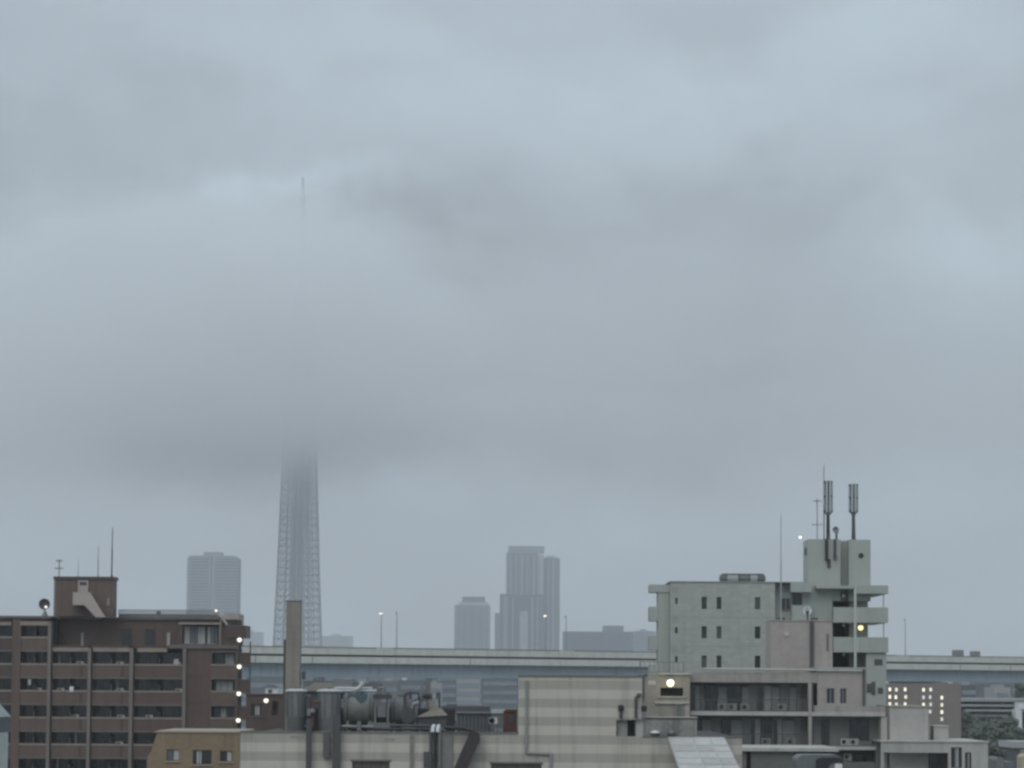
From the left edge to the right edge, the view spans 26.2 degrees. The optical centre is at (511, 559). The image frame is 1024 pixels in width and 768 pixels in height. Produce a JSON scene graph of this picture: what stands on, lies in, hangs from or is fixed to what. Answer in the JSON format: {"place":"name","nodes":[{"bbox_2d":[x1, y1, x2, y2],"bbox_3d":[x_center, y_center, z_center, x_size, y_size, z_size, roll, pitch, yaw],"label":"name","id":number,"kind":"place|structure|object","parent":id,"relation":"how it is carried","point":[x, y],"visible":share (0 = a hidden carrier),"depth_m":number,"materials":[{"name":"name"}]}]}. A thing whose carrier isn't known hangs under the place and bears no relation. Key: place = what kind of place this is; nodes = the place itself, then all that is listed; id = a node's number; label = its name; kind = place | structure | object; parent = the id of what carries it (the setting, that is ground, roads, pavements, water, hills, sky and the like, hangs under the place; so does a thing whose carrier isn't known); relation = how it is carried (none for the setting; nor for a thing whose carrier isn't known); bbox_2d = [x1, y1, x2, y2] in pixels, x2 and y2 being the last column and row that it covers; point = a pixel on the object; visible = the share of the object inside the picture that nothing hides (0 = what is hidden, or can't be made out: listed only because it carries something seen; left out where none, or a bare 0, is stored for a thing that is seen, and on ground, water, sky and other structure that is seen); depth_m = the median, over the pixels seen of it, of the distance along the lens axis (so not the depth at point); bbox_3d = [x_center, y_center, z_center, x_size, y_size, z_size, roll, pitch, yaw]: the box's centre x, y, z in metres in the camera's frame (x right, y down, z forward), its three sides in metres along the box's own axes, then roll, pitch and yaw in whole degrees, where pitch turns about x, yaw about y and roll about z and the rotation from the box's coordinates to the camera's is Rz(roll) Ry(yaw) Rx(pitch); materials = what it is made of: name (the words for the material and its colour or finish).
{"place":"outdoors","nodes":[
{"label":"outdoors","id":0,"kind":"place"},
{"bbox_2d":[0,704,9,767],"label":"gabled house","id":1,"kind":"structure","parent":0,"point":[4,721],"depth_m":111.83,"materials":[{"name":"stone"}]},
{"bbox_2d":[147,728,254,767],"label":"tan building","id":2,"kind":"structure","parent":0,"point":[193,748],"depth_m":184.42,"materials":[{"name":"beige concrete"}]},
{"bbox_2d":[167,749,179,760],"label":"window","id":3,"kind":"structure","parent":2,"relation":"in","point":[172,754],"depth_m":184.52,"materials":[{"name":"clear glass"}]},
{"bbox_2d":[193,750,211,764],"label":"window","id":4,"kind":"structure","parent":2,"relation":"in","point":[199,756],"depth_m":184.52,"materials":[{"name":"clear glass"}]},
{"bbox_2d":[186,552,240,617],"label":"tower block","id":5,"kind":"structure","parent":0,"point":[213,580],"depth_m":2352.33,"materials":[{"name":"concrete"}]},
{"bbox_2d":[243,630,263,645],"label":"office block","id":6,"kind":"structure","parent":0,"point":[256,639],"depth_m":4607.74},
{"bbox_2d":[245,693,282,730],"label":"brick stair block","id":7,"kind":"structure","parent":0,"point":[261,715],"depth_m":224.48,"materials":[{"name":"brick"}]},
{"bbox_2d":[246,677,282,692],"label":"city building","id":8,"kind":"structure","parent":0,"point":[258,684],"depth_m":698.89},
{"bbox_2d":[241,677,321,728],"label":"city building","id":9,"kind":"structure","parent":0,"point":[243,723],"depth_m":898.20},
{"bbox_2d":[285,687,307,730],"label":"cooling tower","id":10,"kind":"structure","parent":0,"point":[296,699],"depth_m":156.09,"materials":[{"name":"metal"}]},
{"bbox_2d":[305,682,341,707],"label":"shed roof building","id":11,"kind":"structure","parent":0,"point":[313,688],"depth_m":250.97,"materials":[{"name":"beige metal"}]},
{"bbox_2d":[316,688,344,730],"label":"cooling tower","id":12,"kind":"structure","parent":0,"point":[329,705],"depth_m":155.99,"materials":[{"name":"metal"}]},
{"bbox_2d":[322,634,352,646],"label":"office block","id":13,"kind":"structure","parent":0,"point":[335,640],"depth_m":4667.54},
{"bbox_2d":[333,677,355,707],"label":"city building","id":14,"kind":"structure","parent":0,"point":[346,681],"depth_m":619.02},
{"bbox_2d":[352,679,381,706],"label":"city building","id":15,"kind":"structure","parent":0,"point":[374,686],"depth_m":559.09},
{"bbox_2d":[322,677,431,707],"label":"city building","id":16,"kind":"structure","parent":0,"point":[427,684],"depth_m":938.50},
{"bbox_2d":[379,678,400,707],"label":"city building","id":17,"kind":"structure","parent":0,"point":[392,686],"depth_m":599.01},
{"bbox_2d":[398,678,423,707],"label":"city building","id":18,"kind":"structure","parent":0,"point":[412,685],"depth_m":678.78,"materials":[{"name":"white paint"}]},
{"bbox_2d":[430,681,442,707],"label":"city building","id":19,"kind":"structure","parent":0,"point":[436,687],"depth_m":638.82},
{"bbox_2d":[441,680,456,704],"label":"city building","id":20,"kind":"structure","parent":0,"point":[449,691],"depth_m":818.50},
{"bbox_2d":[456,679,480,704],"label":"city building","id":21,"kind":"structure","parent":0,"point":[468,691],"depth_m":758.60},
{"bbox_2d":[454,597,489,648],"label":"tower block","id":22,"kind":"structure","parent":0,"point":[471,622],"depth_m":3249.76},
{"bbox_2d":[481,678,517,729],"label":"city building","id":23,"kind":"structure","parent":0,"point":[499,694],"depth_m":798.46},
{"bbox_2d":[0,0,1023,682],"label":"sky","id":24,"kind":"structure","parent":0,"point":[617,289],"materials":[{"name":"grey"}]},
{"bbox_2d":[495,546,559,649],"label":"stepped tower","id":25,"kind":"structure","parent":0,"point":[530,598],"depth_m":3060.19,"materials":[{"name":"concrete"}]},
{"bbox_2d":[562,626,633,650],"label":"office block","id":26,"kind":"structure","parent":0,"point":[612,638],"depth_m":1999.07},
{"bbox_2d":[633,629,655,651],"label":"office block","id":27,"kind":"structure","parent":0,"point":[641,639],"depth_m":2898.71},
{"bbox_2d":[959,682,975,697],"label":"city building","id":28,"kind":"structure","parent":0,"point":[968,690],"depth_m":738.66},
{"bbox_2d":[984,685,1010,697],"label":"city building","id":29,"kind":"structure","parent":0,"point":[996,691],"depth_m":619.01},
{"bbox_2d":[988,756,1013,767],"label":"house","id":30,"kind":"structure","parent":0,"point":[995,762],"depth_m":261.05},
{"bbox_2d":[998,740,1023,767],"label":"house","id":31,"kind":"structure","parent":0,"point":[1013,748],"depth_m":300.88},
{"bbox_3d":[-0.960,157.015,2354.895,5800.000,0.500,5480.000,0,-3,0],"label":"ground","id":32,"kind":"structure","parent":0,"visible":0},
{"bbox_2d":[0,576,250,767],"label":"brown flats","id":33,"kind":"structure","parent":32,"relation":"on","point":[93,632],"depth_m":238.87,"materials":[{"name":"brick"}]},
{"bbox_2d":[55,732,69,743],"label":"sliding window","id":34,"kind":"structure","parent":33,"relation":"in","point":[60,737],"depth_m":239.77,"materials":[{"name":"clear glass"}]},
{"bbox_2d":[56,705,69,716],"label":"sliding window","id":35,"kind":"structure","parent":33,"relation":"in","point":[61,710],"depth_m":239.95,"materials":[{"name":"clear glass"}]},
{"bbox_2d":[57,652,70,662],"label":"sliding window","id":36,"kind":"structure","parent":33,"relation":"in","point":[62,657],"depth_m":240.24,"materials":[{"name":"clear glass"}]},
{"bbox_2d":[73,732,86,743],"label":"sliding window","id":37,"kind":"structure","parent":33,"relation":"in","point":[78,737],"depth_m":239.77,"materials":[{"name":"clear glass"}]},
{"bbox_2d":[95,732,109,743],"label":"sliding window","id":38,"kind":"structure","parent":33,"relation":"in","point":[100,737],"depth_m":239.77,"materials":[{"name":"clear glass"}]},
{"bbox_2d":[95,706,110,716],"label":"sliding window","id":39,"kind":"structure","parent":33,"relation":"in","point":[100,711],"depth_m":239.95,"materials":[{"name":"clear glass"}]},
{"bbox_2d":[96,652,110,663],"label":"sliding window","id":40,"kind":"structure","parent":33,"relation":"in","point":[101,657],"depth_m":240.24,"materials":[{"name":"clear glass"}]},
{"bbox_2d":[96,679,110,689],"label":"sliding window","id":41,"kind":"structure","parent":33,"relation":"in","point":[101,684],"depth_m":240.13,"materials":[{"name":"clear glass"}]},
{"bbox_2d":[115,652,129,663],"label":"sliding window","id":42,"kind":"structure","parent":33,"relation":"in","point":[124,657],"depth_m":240.24,"materials":[{"name":"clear glass"}]},
{"bbox_2d":[121,629,130,645],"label":"window","id":43,"kind":"structure","parent":33,"relation":"in","point":[125,633],"depth_m":242.01,"materials":[{"name":"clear glass"}]},
{"bbox_2d":[137,733,155,743],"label":"sliding window","id":44,"kind":"structure","parent":33,"relation":"in","point":[142,738],"depth_m":239.77,"materials":[{"name":"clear glass"}]},
{"bbox_2d":[138,706,156,716],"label":"sliding window","id":45,"kind":"structure","parent":33,"relation":"in","point":[143,711],"depth_m":239.95,"materials":[{"name":"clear glass"}]},
{"bbox_2d":[138,652,157,663],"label":"sliding window","id":46,"kind":"structure","parent":33,"relation":"in","point":[144,657],"depth_m":240.24,"materials":[{"name":"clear glass"}]},
{"bbox_2d":[138,679,157,690],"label":"sliding window","id":47,"kind":"structure","parent":33,"relation":"in","point":[143,684],"depth_m":240.13,"materials":[{"name":"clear glass"}]},
{"bbox_2d":[145,629,154,645],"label":"window","id":48,"kind":"structure","parent":33,"relation":"in","point":[149,633],"depth_m":242.01,"materials":[{"name":"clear glass"}]},
{"bbox_2d":[162,679,181,690],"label":"sliding window","id":49,"kind":"structure","parent":33,"relation":"in","point":[168,684],"depth_m":240.13,"materials":[{"name":"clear glass"}]},
{"bbox_2d":[162,706,181,717],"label":"sliding window","id":50,"kind":"structure","parent":33,"relation":"in","point":[167,711],"depth_m":239.95,"materials":[{"name":"grey glass"}]},
{"bbox_2d":[163,653,182,663],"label":"sliding window","id":51,"kind":"structure","parent":33,"relation":"in","point":[168,658],"depth_m":240.30,"materials":[{"name":"grey glass"}]},
{"bbox_2d":[184,627,194,643],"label":"window","id":52,"kind":"structure","parent":33,"relation":"in","point":[188,631],"depth_m":239.89,"materials":[{"name":"glass"}]},
{"bbox_2d":[195,627,205,643],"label":"window","id":53,"kind":"structure","parent":33,"relation":"in","point":[199,631],"depth_m":239.89,"materials":[{"name":"glass"}]},
{"bbox_2d":[207,627,216,643],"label":"window","id":54,"kind":"structure","parent":33,"relation":"in","point":[211,631],"depth_m":239.89,"materials":[{"name":"glass"}]},
{"bbox_2d":[214,707,233,717],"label":"window","id":55,"kind":"structure","parent":33,"relation":"in","point":[227,712],"depth_m":239.31,"materials":[{"name":"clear glass"}]},
{"bbox_2d":[214,654,234,663],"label":"window","id":56,"kind":"structure","parent":33,"relation":"in","point":[218,658],"depth_m":239.66,"materials":[{"name":"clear glass"}]},
{"bbox_2d":[214,680,234,690],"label":"window","id":57,"kind":"structure","parent":33,"relation":"in","point":[219,685],"depth_m":239.48,"materials":[{"name":"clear glass"}]},
{"bbox_2d":[265,684,282,692],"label":"white house","id":58,"kind":"structure","parent":32,"relation":"on","point":[274,688],"depth_m":329.43,"materials":[{"name":"paint"}]},
{"bbox_2d":[272,177,323,646],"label":"lattice tower","id":59,"kind":"structure","parent":32,"relation":"on","point":[300,404],"depth_m":2632.16,"materials":[{"name":"metal"}]},
{"bbox_2d":[441,704,490,725],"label":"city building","id":60,"kind":"structure","parent":32,"relation":"on","point":[472,708],"depth_m":419.07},
{"bbox_2d":[240,675,741,767],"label":"striped building","id":61,"kind":"structure","parent":32,"relation":"on","point":[566,721],"depth_m":149.53,"materials":[{"name":"concrete"}]},
{"bbox_2d":[283,600,305,730],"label":"chimney","id":62,"kind":"object","parent":61,"relation":"on","point":[292,663],"visible":0.79,"depth_m":158.94,"materials":[{"name":"concrete"}]},
{"bbox_2d":[305,695,318,730],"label":"pump set","id":63,"kind":"object","parent":61,"relation":"on","point":[311,711],"visible":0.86,"depth_m":155.77,"materials":[{"name":"metal"}]},
{"bbox_2d":[334,681,376,730],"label":"pipe rack","id":64,"kind":"object","parent":61,"relation":"on","point":[359,687],"visible":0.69,"depth_m":159.64,"materials":[{"name":"metal"}]},
{"bbox_2d":[343,691,373,730],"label":"storage tank","id":65,"kind":"object","parent":61,"relation":"on","point":[355,710],"visible":0.82,"depth_m":156.63,"materials":[{"name":"metal"}]},
{"bbox_2d":[352,761,389,767],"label":"window","id":66,"kind":"structure","parent":61,"relation":"in","point":[355,764],"depth_m":149.64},
{"bbox_2d":[316,691,440,728],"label":"pipe tangle","id":67,"kind":"object","parent":61,"relation":"on","point":[438,694],"visible":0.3,"depth_m":159.59,"materials":[{"name":"metal"}]},
{"bbox_2d":[367,687,391,731],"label":"gantry","id":68,"kind":"object","parent":61,"relation":"on","point":[381,709],"visible":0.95,"depth_m":156.00,"materials":[{"name":"metal"}]},
{"bbox_2d":[305,708,454,731],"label":"louvre screen","id":69,"kind":"object","parent":61,"relation":"on","point":[450,715],"visible":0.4,"depth_m":160.22,"materials":[{"name":"metal"}]},
{"bbox_2d":[343,721,446,731],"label":"roof pipework","id":70,"kind":"object","parent":61,"relation":"on","point":[359,726],"visible":0.69,"depth_m":151.35,"materials":[{"name":"metal"}]},
{"bbox_2d":[390,694,411,731],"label":"storage tank","id":71,"kind":"object","parent":61,"relation":"on","point":[396,706],"visible":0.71,"depth_m":156.76,"materials":[{"name":"metal"}]},
{"bbox_2d":[400,691,419,731],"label":"fan unit","id":72,"kind":"object","parent":61,"relation":"on","point":[409,714],"visible":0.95,"depth_m":155.28,"materials":[{"name":"metal"}]},
{"bbox_2d":[417,694,446,731],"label":"roof vent","id":73,"kind":"object","parent":61,"relation":"on","point":[434,710],"visible":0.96,"depth_m":154.82,"materials":[{"name":"metal"}]},
{"bbox_2d":[456,712,491,731],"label":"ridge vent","id":74,"kind":"object","parent":61,"relation":"on","point":[477,721],"visible":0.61,"depth_m":159.56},
{"bbox_2d":[491,710,503,731],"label":"duct box","id":75,"kind":"object","parent":61,"relation":"on","point":[498,714],"visible":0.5,"depth_m":157.59,"materials":[{"name":"metal"}]},
{"bbox_2d":[503,709,516,731],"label":"steel cabinet","id":76,"kind":"object","parent":61,"relation":"on","point":[509,720],"visible":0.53,"depth_m":155.59,"materials":[{"name":"metal"}]},
{"bbox_2d":[491,764,541,767],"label":"window","id":77,"kind":"structure","parent":61,"relation":"in","point":[492,765],"depth_m":149.64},
{"bbox_2d":[616,716,697,736],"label":"plant room","id":78,"kind":"object","parent":61,"relation":"on","point":[679,726],"visible":0.92,"depth_m":149.95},
{"bbox_2d":[242,646,1023,683],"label":"elevated highway","id":79,"kind":"structure","parent":32,"relation":"on","point":[361,662],"depth_m":391.06,"materials":[{"name":"concrete"}]},
{"bbox_2d":[639,662,690,716],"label":"stair tower","id":80,"kind":"structure","parent":32,"relation":"on","point":[660,697],"depth_m":191.64,"materials":[{"name":"concrete"}]},
{"bbox_2d":[668,737,738,767],"bbox_3d":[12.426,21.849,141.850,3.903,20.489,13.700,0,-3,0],"label":"lean to roof","id":81,"kind":"object","parent":32,"relation":"on","point":[702,752],"visible":1,"depth_m":143.88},
{"bbox_2d":[648,539,887,705],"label":"pale green flats","id":82,"kind":"structure","parent":32,"relation":"on","point":[701,626],"depth_m":218.13,"materials":[{"name":"concrete"}]},
{"bbox_2d":[719,573,765,581],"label":"water tank","id":83,"kind":"object","parent":82,"relation":"on","point":[758,577],"visible":0.7,"depth_m":221.22,"materials":[{"name":"metal"}]},
{"bbox_2d":[823,480,832,538],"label":"phone antenna","id":84,"kind":"object","parent":82,"relation":"on","point":[827,498],"visible":1,"depth_m":221.44,"materials":[{"name":"metal"}]},
{"bbox_2d":[848,483,857,539],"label":"phone antenna","id":85,"kind":"object","parent":82,"relation":"on","point":[852,499],"visible":1,"depth_m":221.43,"materials":[{"name":"metal"}]},
{"bbox_2d":[742,745,838,767],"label":"annex","id":86,"kind":"object","parent":32,"relation":"on","point":[767,756],"visible":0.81,"depth_m":171.41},
{"bbox_2d":[792,754,843,767],"bbox_3d":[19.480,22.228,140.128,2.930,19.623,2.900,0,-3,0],"label":"ventilator cowl","id":87,"kind":"object","parent":32,"relation":"on","point":[816,761],"visible":1,"depth_m":139.45,"materials":[{"name":"metal"}]},
{"bbox_2d":[690,620,988,767],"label":"grey flats","id":88,"kind":"structure","parent":32,"relation":"on","point":[812,688],"depth_m":194.02,"materials":[{"name":"concrete"}]},
{"bbox_2d":[690,685,699,709],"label":"sliding window","id":89,"kind":"structure","parent":88,"relation":"in","point":[694,689],"depth_m":194.51,"materials":[{"name":"glass"}]},
{"bbox_2d":[704,685,717,709],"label":"sliding window","id":90,"kind":"structure","parent":88,"relation":"in","point":[710,691],"depth_m":194.51,"materials":[{"name":"grey glass"}]},
{"bbox_2d":[727,686,741,709],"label":"sliding window","id":91,"kind":"structure","parent":88,"relation":"in","point":[733,692],"depth_m":194.51,"materials":[{"name":"grey glass"}]},
{"bbox_2d":[750,719,759,744],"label":"sliding window","id":92,"kind":"structure","parent":88,"relation":"in","point":[754,723],"depth_m":194.32,"materials":[{"name":"glass"}]},
{"bbox_2d":[757,686,770,710],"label":"sliding window","id":93,"kind":"structure","parent":88,"relation":"in","point":[763,692],"depth_m":194.51,"materials":[{"name":"glass"}]},
{"bbox_2d":[761,719,771,744],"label":"sliding window","id":94,"kind":"structure","parent":88,"relation":"in","point":[766,724],"depth_m":194.36,"materials":[{"name":"grey glass"}]},
{"bbox_2d":[773,719,781,744],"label":"sliding window","id":95,"kind":"structure","parent":88,"relation":"in","point":[777,723],"depth_m":194.36,"materials":[{"name":"glass"}]},
{"bbox_2d":[821,719,829,745],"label":"sliding window","id":96,"kind":"structure","parent":88,"relation":"in","point":[825,723],"depth_m":193.99,"materials":[{"name":"grey glass"}]},
{"bbox_2d":[849,719,868,739],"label":"window","id":97,"kind":"structure","parent":88,"relation":"in","point":[858,728],"depth_m":193.99,"materials":[{"name":"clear glass"}]},
{"bbox_2d":[928,754,938,767],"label":"sliding window","id":98,"kind":"structure","parent":88,"relation":"in","point":[933,759],"depth_m":191.77,"materials":[{"name":"grey glass"}]},
{"bbox_2d":[930,725,948,739],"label":"roof box","id":99,"kind":"object","parent":88,"relation":"on","point":[938,732],"visible":0.91,"depth_m":192.47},
{"bbox_2d":[951,747,961,767],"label":"window","id":100,"kind":"structure","parent":88,"relation":"in","point":[956,752],"depth_m":189.49,"materials":[{"name":"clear glass"}]},
{"bbox_2d":[876,705,929,767],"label":"roof stair house","id":101,"kind":"structure","parent":32,"relation":"on","point":[907,722],"depth_m":191.50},
{"bbox_2d":[886,682,960,737],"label":"corridor flats","id":102,"kind":"structure","parent":32,"relation":"on","point":[942,700],"depth_m":399.22,"materials":[{"name":"concrete"}]},
{"bbox_2d":[961,711,978,738],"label":"tree","id":103,"kind":"object","parent":32,"relation":"on","point":[967,719],"visible":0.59,"depth_m":427.94,"materials":[{"name":"green plant"}]},
{"bbox_2d":[967,725,988,740],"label":"tree","id":104,"kind":"object","parent":32,"relation":"on","point":[978,732],"visible":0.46,"depth_m":348.76,"materials":[{"name":"green plant"}]},
{"bbox_2d":[967,718,998,737],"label":"tree","id":105,"kind":"object","parent":32,"relation":"on","point":[991,724],"visible":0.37,"depth_m":407.39,"materials":[{"name":"green plant"}]},
{"bbox_2d":[961,698,1023,728],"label":"car park block","id":106,"kind":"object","parent":32,"relation":"on","point":[990,708],"visible":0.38,"depth_m":519.94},
{"bbox_2d":[988,742,1007,758],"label":"tree","id":107,"kind":"object","parent":32,"relation":"on","point":[994,750],"visible":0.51,"depth_m":288.48,"materials":[{"name":"green plant"}]},
{"bbox_2d":[987,728,1016,746],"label":"tree","id":108,"kind":"object","parent":32,"relation":"on","point":[996,734],"visible":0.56,"depth_m":338.38,"materials":[{"name":"green plant"}]},
{"bbox_2d":[994,714,1018,728],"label":"tree","id":109,"kind":"object","parent":32,"relation":"on","point":[1007,721],"visible":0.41,"depth_m":417.67,"materials":[{"name":"green plant"}]},
{"bbox_2d":[1004,725,1023,739],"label":"tree","id":110,"kind":"object","parent":32,"relation":"on","point":[1017,733],"visible":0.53,"depth_m":343.00,"materials":[{"name":"green plant"}]},
{"bbox_2d":[1012,701,1023,728],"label":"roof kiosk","id":111,"kind":"object","parent":32,"relation":"on","point":[1017,709],"visible":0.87,"depth_m":513.84,"materials":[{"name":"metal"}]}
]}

